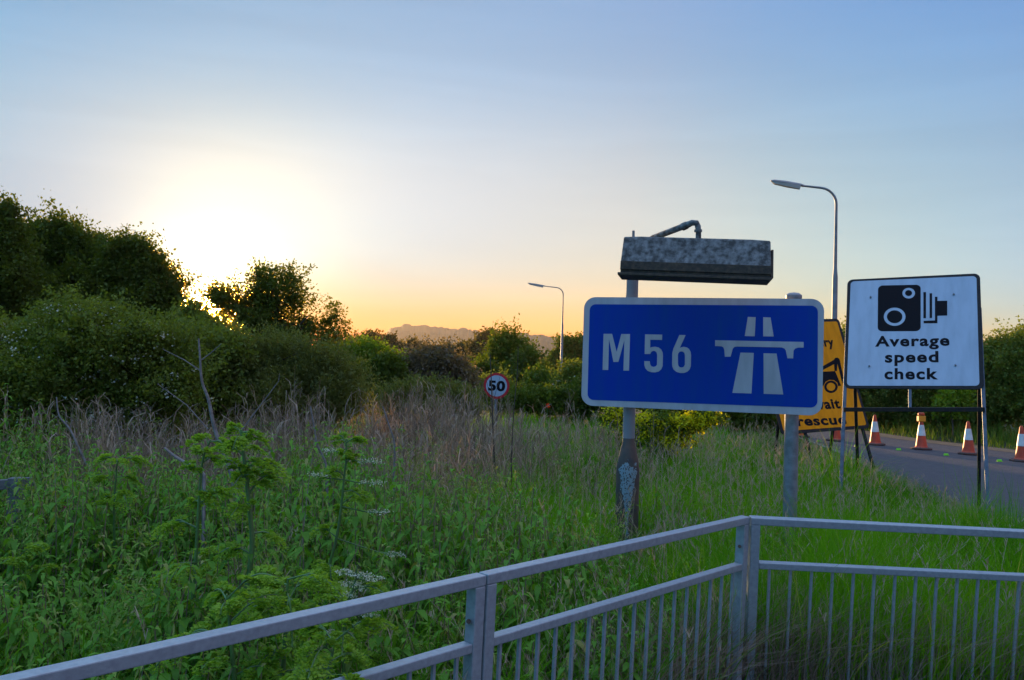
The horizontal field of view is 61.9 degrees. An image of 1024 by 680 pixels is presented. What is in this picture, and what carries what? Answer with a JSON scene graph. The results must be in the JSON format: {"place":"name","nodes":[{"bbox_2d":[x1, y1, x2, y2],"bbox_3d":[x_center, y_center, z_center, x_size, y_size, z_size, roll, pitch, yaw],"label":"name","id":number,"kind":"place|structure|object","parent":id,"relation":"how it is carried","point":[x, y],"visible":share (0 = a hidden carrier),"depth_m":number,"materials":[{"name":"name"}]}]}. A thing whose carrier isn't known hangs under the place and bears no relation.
{"place":"outdoors","nodes":[
{"label":"outdoors","id":0,"kind":"place"},
{"bbox_2d":[387,324,578,356],"bbox_3d":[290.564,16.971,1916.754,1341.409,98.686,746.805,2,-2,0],"label":"hill","id":1,"kind":"structure","parent":0,"point":[407,330],"depth_m":1855.51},
{"bbox_2d":[0,0,1023,344],"label":"sky","id":2,"kind":"structure","parent":0,"point":[434,161],"materials":[{"name":"blue"}]},
{"bbox_2d":[6,374,1023,679],"bbox_3d":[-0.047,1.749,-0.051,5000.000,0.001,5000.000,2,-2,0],"label":"ground","id":3,"kind":"structure","parent":0,"point":[870,430],"depth_m":24.66,"materials":[{"name":"soil"}]},
{"bbox_2d":[0,306,16,360],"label":"hawthorn bush","id":4,"kind":"object","parent":3,"relation":"on","point":[5,322],"visible":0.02,"depth_m":10.97,"materials":[{"name":"green plant"}]},
{"bbox_2d":[0,477,33,568],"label":"timber fence","id":5,"kind":"object","parent":3,"relation":"on","point":[9,483],"visible":0.27,"depth_m":5.86,"materials":[{"name":"grey wood"}]},
{"bbox_2d":[0,186,60,325],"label":"broadleaf tree","id":6,"kind":"object","parent":3,"relation":"on","point":[19,278],"visible":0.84,"depth_m":21.61,"materials":[{"name":"green plant"}]},
{"bbox_2d":[0,541,62,670],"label":"hemlock plant","id":7,"kind":"object","parent":3,"relation":"on","point":[31,546],"visible":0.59,"depth_m":4.60,"materials":[{"name":"green plant"}]},
{"bbox_2d":[10,188,120,316],"bbox_3d":[-13.261,-1.016,25.034,4.255,6.515,3.209,1,-2,10],"label":"broadleaf tree","id":8,"kind":"object","parent":3,"relation":"on","point":[67,245],"visible":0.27,"depth_m":24.38,"materials":[{"name":"green plant"}]},
{"bbox_2d":[56,397,98,486],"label":"dead dock plant","id":9,"kind":"object","parent":3,"relation":"on","point":[73,436],"visible":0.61,"depth_m":6.59,"materials":[{"name":"brown plant"}]},
{"bbox_2d":[0,272,236,468],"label":"hawthorn bush","id":10,"kind":"object","parent":3,"relation":"on","point":[67,345],"visible":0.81,"depth_m":10.38,"materials":[{"name":"green plant"}]},
{"bbox_2d":[83,453,153,571],"bbox_3d":[-2.415,1.279,5.195,0.395,1.178,0.339,1,-2,10],"label":"hemlock plant","id":11,"kind":"object","parent":3,"relation":"on","point":[99,478],"visible":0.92,"depth_m":5.18,"materials":[{"name":"green plant"}]},
{"bbox_2d":[52,221,202,320],"bbox_3d":[-10.716,-0.510,23.999,3.689,5.579,2.642,2,-2,0],"label":"broadleaf tree","id":12,"kind":"object","parent":3,"relation":"on","point":[141,268],"visible":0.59,"depth_m":23.54,"materials":[{"name":"green plant"}]},
{"bbox_2d":[139,546,223,627],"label":"hemlock plant","id":13,"kind":"object","parent":3,"relation":"on","point":[203,551],"visible":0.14,"depth_m":4.36,"materials":[{"name":"green plant"}]},
{"bbox_2d":[163,447,205,590],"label":"dead branch","id":14,"kind":"object","parent":3,"relation":"on","point":[203,488],"visible":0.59,"depth_m":5.19,"materials":[{"name":"grey wood"}]},
{"bbox_2d":[142,433,245,670],"bbox_3d":[-1.465,1.141,3.921,0.430,1.430,0.567,3,-2,-34],"label":"hemlock plant","id":15,"kind":"object","parent":3,"relation":"on","point":[209,499],"visible":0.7,"depth_m":3.89,"materials":[{"name":"green plant"}]},
{"bbox_2d":[165,286,250,335],"bbox_3d":[-6.436,0.524,17.906,1.852,3.357,1.388,2,-2,-22],"label":"sapling","id":16,"kind":"object","parent":3,"relation":"on","point":[197,307],"visible":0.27,"depth_m":17.86,"materials":[{"name":"green plant"}]},
{"bbox_2d":[158,308,267,453],"bbox_3d":[-4.579,0.826,13.032,3.154,2.573,1.975,2,-2,0],"label":"thicket bush","id":17,"kind":"object","parent":3,"relation":"on","point":[217,340],"visible":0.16,"depth_m":12.58,"materials":[{"name":"green plant"}]},
{"bbox_2d":[158,338,279,580],"bbox_3d":[-1.946,0.953,5.593,0.801,1.920,0.047,2,-2,-1],"label":"dead branch","id":18,"kind":"object","parent":3,"relation":"on","point":[215,430],"visible":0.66,"depth_m":5.59,"materials":[{"name":"grey wood"}]},
{"bbox_2d":[148,564,295,679],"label":"hemlock plant","id":19,"kind":"object","parent":3,"relation":"on","point":[235,603],"visible":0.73,"depth_m":2.95,"materials":[{"name":"green plant"}]},
{"bbox_2d":[0,573,485,679],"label":"guard rail","id":20,"kind":"object","parent":3,"relation":"on","point":[469,648],"visible":1,"depth_m":2.62,"materials":[{"name":"metal"}]},
{"bbox_2d":[209,421,292,675],"bbox_3d":[-1.103,1.102,3.592,0.391,1.510,0.411,1,-2,6],"label":"hemlock plant","id":21,"kind":"object","parent":3,"relation":"on","point":[245,474],"visible":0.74,"depth_m":3.59,"materials":[{"name":"green plant"}]},
{"bbox_2d":[195,256,357,348],"bbox_3d":[-7.503,-0.097,27.104,5.071,5.106,2.887,1,-2,14],"label":"field maple tree","id":22,"kind":"object","parent":3,"relation":"on","point":[258,301],"visible":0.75,"depth_m":26.71,"materials":[{"name":"green plant"}]},
{"bbox_2d":[189,310,388,443],"bbox_3d":[-3.483,0.852,12.997,3.172,2.579,2.198,2,-2,0],"label":"willow bush","id":23,"kind":"object","parent":3,"relation":"on","point":[306,363],"visible":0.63,"depth_m":12.69,"materials":[{"name":"green plant"}]},
{"bbox_2d":[234,567,347,679],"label":"hemlock plant","id":24,"kind":"object","parent":3,"relation":"on","point":[316,580],"visible":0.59,"depth_m":3.04,"materials":[{"name":"green plant"}]},
{"bbox_2d":[310,406,328,503],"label":"dead dock plant","id":25,"kind":"object","parent":3,"relation":"on","point":[325,462],"visible":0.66,"depth_m":5.99,"materials":[{"name":"brown plant"}]},
{"bbox_2d":[279,615,402,679],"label":"hemlock plant","id":26,"kind":"object","parent":3,"relation":"on","point":[318,663],"visible":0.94,"depth_m":2.71,"materials":[{"name":"green plant"}]},
{"bbox_2d":[278,431,404,672],"bbox_3d":[-0.846,1.167,4.210,0.504,1.429,0.453,3,-2,-37],"label":"hemlock plant","id":27,"kind":"object","parent":3,"relation":"on","point":[357,494],"visible":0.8,"depth_m":4.20,"materials":[{"name":"green plant"}]},
{"bbox_2d":[0,377,684,550],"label":"dead stalks","id":28,"kind":"object","parent":3,"relation":"on","point":[377,433],"visible":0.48,"depth_m":9.75,"materials":[{"name":"brown plant"}]},
{"bbox_2d":[312,565,400,679],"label":"hemlock plant","id":29,"kind":"object","parent":3,"relation":"on","point":[373,585],"visible":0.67,"depth_m":3.49,"materials":[{"name":"green plant"}]},
{"bbox_2d":[323,331,414,365],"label":"elder bush","id":30,"kind":"object","parent":3,"relation":"on","point":[366,344],"visible":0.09,"depth_m":29.71,"materials":[{"name":"green plant"}]},
{"bbox_2d":[350,328,399,348],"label":"distant tree","id":31,"kind":"object","parent":3,"relation":"on","point":[370,333],"visible":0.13,"depth_m":149.73,"materials":[{"name":"green plant"}]},
{"bbox_2d":[343,347,410,425],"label":"blackthorn bush","id":32,"kind":"object","parent":3,"relation":"on","point":[388,365],"visible":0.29,"depth_m":20.69,"materials":[{"name":"green plant"}]},
{"bbox_2d":[383,406,395,500],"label":"dead dock plant","id":33,"kind":"object","parent":3,"relation":"on","point":[394,463],"visible":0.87,"depth_m":7.49,"materials":[{"name":"brown plant"}]},
{"bbox_2d":[379,330,407,352],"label":"distant tree","id":34,"kind":"object","parent":3,"relation":"on","point":[393,338],"visible":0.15,"depth_m":153.83,"materials":[{"name":"green plant"}]},
{"bbox_2d":[404,333,421,352],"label":"distant tree","id":35,"kind":"object","parent":3,"relation":"on","point":[408,342],"visible":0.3,"depth_m":149.27,"materials":[{"name":"green plant"}]},
{"bbox_2d":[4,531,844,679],"bbox_3d":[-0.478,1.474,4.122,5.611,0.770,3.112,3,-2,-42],"label":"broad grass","id":36,"kind":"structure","parent":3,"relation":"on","point":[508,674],"depth_m":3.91,"materials":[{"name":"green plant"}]},
{"bbox_2d":[366,369,490,429],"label":"willow bush","id":37,"kind":"object","parent":3,"relation":"on","point":[456,390],"visible":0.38,"depth_m":17.75,"materials":[{"name":"green plant"}]},
{"bbox_2d":[0,383,872,679],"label":"nettle bed","id":38,"kind":"object","parent":3,"relation":"on","point":[186,537],"visible":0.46,"depth_m":4.78,"materials":[{"name":"green plant"}]},
{"bbox_2d":[389,329,484,391],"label":"hawthorn bush","id":39,"kind":"object","parent":3,"relation":"on","point":[440,358],"visible":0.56,"depth_m":21.59,"materials":[{"name":"green plant"}]},
{"bbox_2d":[455,337,468,355],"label":"distant tree","id":40,"kind":"object","parent":3,"relation":"on","point":[460,344],"visible":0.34,"depth_m":150.93,"materials":[{"name":"green plant"}]},
{"bbox_2d":[462,326,497,360],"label":"distant tree","id":41,"kind":"object","parent":3,"relation":"on","point":[473,348],"visible":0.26,"depth_m":129.15,"materials":[{"name":"green plant"}]},
{"bbox_2d":[483,355,504,489],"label":"dead dock plant","id":42,"kind":"object","parent":3,"relation":"on","point":[492,400],"visible":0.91,"depth_m":9.49,"materials":[{"name":"brown plant"}]},
{"bbox_2d":[484,373,509,426],"bbox_3d":[-0.368,1.635,19.622,0.600,1.762,0.091,1,-2,4],"label":"speed limit sign","id":43,"kind":"object","parent":3,"relation":"on","point":[503,385],"visible":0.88,"depth_m":19.59,"materials":[{"name":"white metal"}]},
{"bbox_2d":[473,362,524,416],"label":"bramble bush","id":44,"kind":"object","parent":3,"relation":"on","point":[511,383],"visible":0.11,"depth_m":25.64,"materials":[{"name":"green plant"}]},
{"bbox_2d":[469,338,548,385],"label":"elder bush","id":45,"kind":"object","parent":3,"relation":"on","point":[531,358],"visible":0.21,"depth_m":32.69,"materials":[{"name":"green plant"}]},
{"bbox_2d":[0,400,1023,679],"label":"mixed weeds","id":46,"kind":"object","parent":3,"relation":"on","point":[304,528],"visible":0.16,"depth_m":5.28,"materials":[{"name":"green plant"}]},
{"bbox_2d":[0,407,1023,679],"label":"grass","id":47,"kind":"structure","parent":3,"relation":"on","point":[876,545],"depth_m":5.64,"materials":[{"name":"green plant"}]},
{"bbox_2d":[467,313,557,373],"bbox_3d":[-0.021,0.862,35.962,4.062,4.103,2.632,2,-2,-17],"label":"sycamore tree","id":48,"kind":"object","parent":3,"relation":"on","point":[502,343],"visible":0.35,"depth_m":35.56,"materials":[{"name":"green plant"}]},
{"bbox_2d":[511,353,524,484],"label":"dead dock plant","id":49,"kind":"object","parent":3,"relation":"on","point":[513,418],"visible":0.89,"depth_m":9.20,"materials":[{"name":"brown plant"}]},
{"bbox_2d":[519,362,556,417],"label":"elder bush","id":50,"kind":"object","parent":3,"relation":"on","point":[536,375],"visible":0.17,"depth_m":26.74,"materials":[{"name":"green plant"}]},
{"bbox_2d":[528,283,563,366],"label":"street lamp","id":51,"kind":"object","parent":3,"relation":"on","point":[561,351],"visible":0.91,"depth_m":66.06,"materials":[{"name":"metal"}]},
{"bbox_2d":[502,374,609,422],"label":"bramble bush","id":52,"kind":"object","parent":3,"relation":"on","point":[556,397],"visible":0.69,"depth_m":23.66,"materials":[{"name":"green plant"}]},
{"bbox_2d":[544,331,582,373],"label":"sycamore tree","id":53,"kind":"object","parent":3,"relation":"on","point":[572,346],"visible":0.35,"depth_m":75.39,"materials":[{"name":"green plant"}]},
{"bbox_2d":[545,357,581,415],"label":"hawthorn bush","id":54,"kind":"object","parent":3,"relation":"on","point":[566,372],"visible":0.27,"depth_m":24.74,"materials":[{"name":"green plant"}]},
{"bbox_2d":[479,515,749,679],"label":"guard rail","id":55,"kind":"object","parent":3,"relation":"on","point":[737,570],"visible":0.98,"depth_m":3.71,"materials":[{"name":"metal"}]},
{"bbox_2d":[592,406,730,460],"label":"broom bush","id":56,"kind":"object","parent":3,"relation":"on","point":[691,422],"visible":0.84,"depth_m":12.84,"materials":[{"name":"green plant"}]},
{"bbox_2d":[581,230,823,554],"bbox_3d":[1.641,0.616,7.527,2.053,3.200,0.238,1,-2,16],"label":"motorway sign","id":57,"kind":"object","parent":3,"relation":"on","point":[755,355],"visible":0.92,"depth_m":7.42,"materials":[{"name":"metal"}]},
{"bbox_2d":[618,220,773,284],"bbox_3d":[1.531,-0.699,7.178,1.216,0.498,1.060,1,-2,12],"label":"sign light","id":58,"kind":"object","parent":57,"relation":"attached to","point":[659,256],"visible":1,"depth_m":6.71,"materials":[{"name":"grey metal"}]},
{"bbox_2d":[636,408,776,437],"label":"hedge bush","id":59,"kind":"object","parent":3,"relation":"on","point":[738,419],"visible":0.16,"depth_m":21.36,"materials":[{"name":"green plant"}]},
{"bbox_2d":[501,562,1023,679],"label":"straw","id":60,"kind":"object","parent":3,"relation":"on","point":[760,664],"visible":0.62,"depth_m":4.50,"materials":[{"name":"green plant"}]},
{"bbox_2d":[770,180,837,318],"bbox_3d":[9.740,-1.111,28.529,2.308,8.520,0.257,1,-2,4],"label":"street lamp","id":61,"kind":"object","parent":3,"relation":"on","point":[789,184],"visible":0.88,"depth_m":28.50,"materials":[{"name":"metal"}]},
{"bbox_2d":[773,319,876,472],"bbox_3d":[5.267,0.978,15.143,2.027,2.796,1.527,2,-2,-18],"label":"recovery sign","id":62,"kind":"object","parent":3,"relation":"on","point":[827,416],"visible":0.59,"depth_m":15.00,"materials":[{"name":"metal"}]},
{"bbox_2d":[826,315,889,426],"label":"hedge bush","id":63,"kind":"object","parent":3,"relation":"on","point":[843,331],"depth_m":28.59,"materials":[{"name":"green plant"}]},
{"bbox_2d":[742,515,1023,679],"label":"guard rail","id":64,"kind":"object","parent":3,"relation":"on","point":[755,564],"visible":0.98,"depth_m":4.47,"materials":[{"name":"metal"}]},
{"bbox_2d":[859,389,945,429],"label":"hedge bush","id":65,"kind":"object","parent":3,"relation":"on","point":[878,398],"visible":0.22,"depth_m":26.89,"materials":[{"name":"green plant"}]},
{"bbox_2d":[839,274,989,521],"bbox_3d":[4.915,0.702,10.422,1.611,3.046,1.986,1,-2,27],"label":"speed camera sign","id":66,"kind":"object","parent":3,"relation":"on","point":[916,332],"visible":0.96,"depth_m":10.34,"materials":[{"name":"metal"}]},
{"bbox_2d":[859,417,1023,448],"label":"verge grass","id":67,"kind":"structure","parent":3,"relation":"on","point":[1000,437],"depth_m":24.20,"materials":[{"name":"green plant"}]},
{"bbox_2d":[888,351,994,432],"bbox_3d":[13.638,1.251,26.444,3.758,3.500,2.942,2,-2,0],"label":"hedge bush","id":68,"kind":"object","parent":3,"relation":"on","point":[922,396],"visible":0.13,"depth_m":26.19,"materials":[{"name":"green plant"}]},
{"bbox_2d":[925,389,976,439],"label":"elder shrub","id":69,"kind":"object","parent":3,"relation":"on","point":[953,398],"visible":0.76,"depth_m":23.28,"materials":[{"name":"green plant"}]},
{"bbox_2d":[928,317,1023,436],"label":"hedge bush","id":70,"kind":"object","parent":3,"relation":"on","point":[993,404],"visible":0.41,"depth_m":24.97,"materials":[{"name":"green plant"}]},
{"bbox_2d":[984,315,1023,435],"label":"hedge bush","id":71,"kind":"object","parent":3,"relation":"on","point":[1011,370],"visible":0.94,"depth_m":24.39,"materials":[{"name":"green plant"}]},
{"bbox_2d":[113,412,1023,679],"bbox_3d":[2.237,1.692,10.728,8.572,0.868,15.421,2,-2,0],"label":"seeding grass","id":72,"kind":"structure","parent":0,"point":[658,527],"depth_m":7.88,"materials":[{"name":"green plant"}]},
{"bbox_2d":[643,408,1023,524],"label":"road","id":73,"kind":"structure","parent":0,"point":[930,467],"depth_m":16.54,"materials":[{"name":"grey asphalt"}]},
{"bbox_2d":[827,430,840,441],"bbox_3d":[8.406,2.245,22.141,0.434,0.750,0.434,3,-2,-7],"label":"traffic cone","id":74,"kind":"object","parent":73,"relation":"on","point":[837,437],"visible":0.24,"depth_m":22.02,"materials":[{"name":"plastic"}]},
{"bbox_2d":[798,437,949,505],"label":"kerb","id":75,"kind":"structure","parent":73,"relation":"on","point":[852,457],"depth_m":18.52,"materials":[{"name":"concrete"}]},
{"bbox_2d":[868,415,884,445],"bbox_3d":[9.026,2.235,21.221,0.434,0.750,0.434,0,-2,-5],"label":"traffic cone","id":76,"kind":"object","parent":73,"relation":"on","point":[875,440],"visible":0.85,"depth_m":21.14,"materials":[{"name":"plastic"}]},
{"bbox_2d":[911,413,931,449],"bbox_3d":[9.732,2.164,20.291,0.434,0.875,0.434,2,-3,-2],"label":"traffic cone","id":77,"kind":"object","parent":73,"relation":"on","point":[921,443],"visible":1,"depth_m":20.22,"materials":[{"name":"orange plastic"}]},
{"bbox_2d":[957,421,976,454],"bbox_3d":[10.319,2.214,19.296,0.434,0.750,0.434,2,-4,-21],"label":"traffic cone","id":78,"kind":"object","parent":73,"relation":"on","point":[968,448],"visible":0.91,"depth_m":19.22,"materials":[{"name":"plastic"}]},
{"bbox_2d":[1009,426,1023,461],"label":"traffic cone","id":79,"kind":"object","parent":73,"relation":"on","point":[1019,455],"visible":1,"depth_m":17.95,"materials":[{"name":"orange plastic"}]},
{"bbox_2d":[845,429,1015,452],"bbox_3d":[7.417,3.326,47.280,1.911,0.001,90.874,2,-2,-10],"label":"verge strip","id":80,"kind":"object","parent":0,"point":[935,442],"visible":0.3,"depth_m":22.79,"materials":[{"name":"grey concrete"}]}
]}

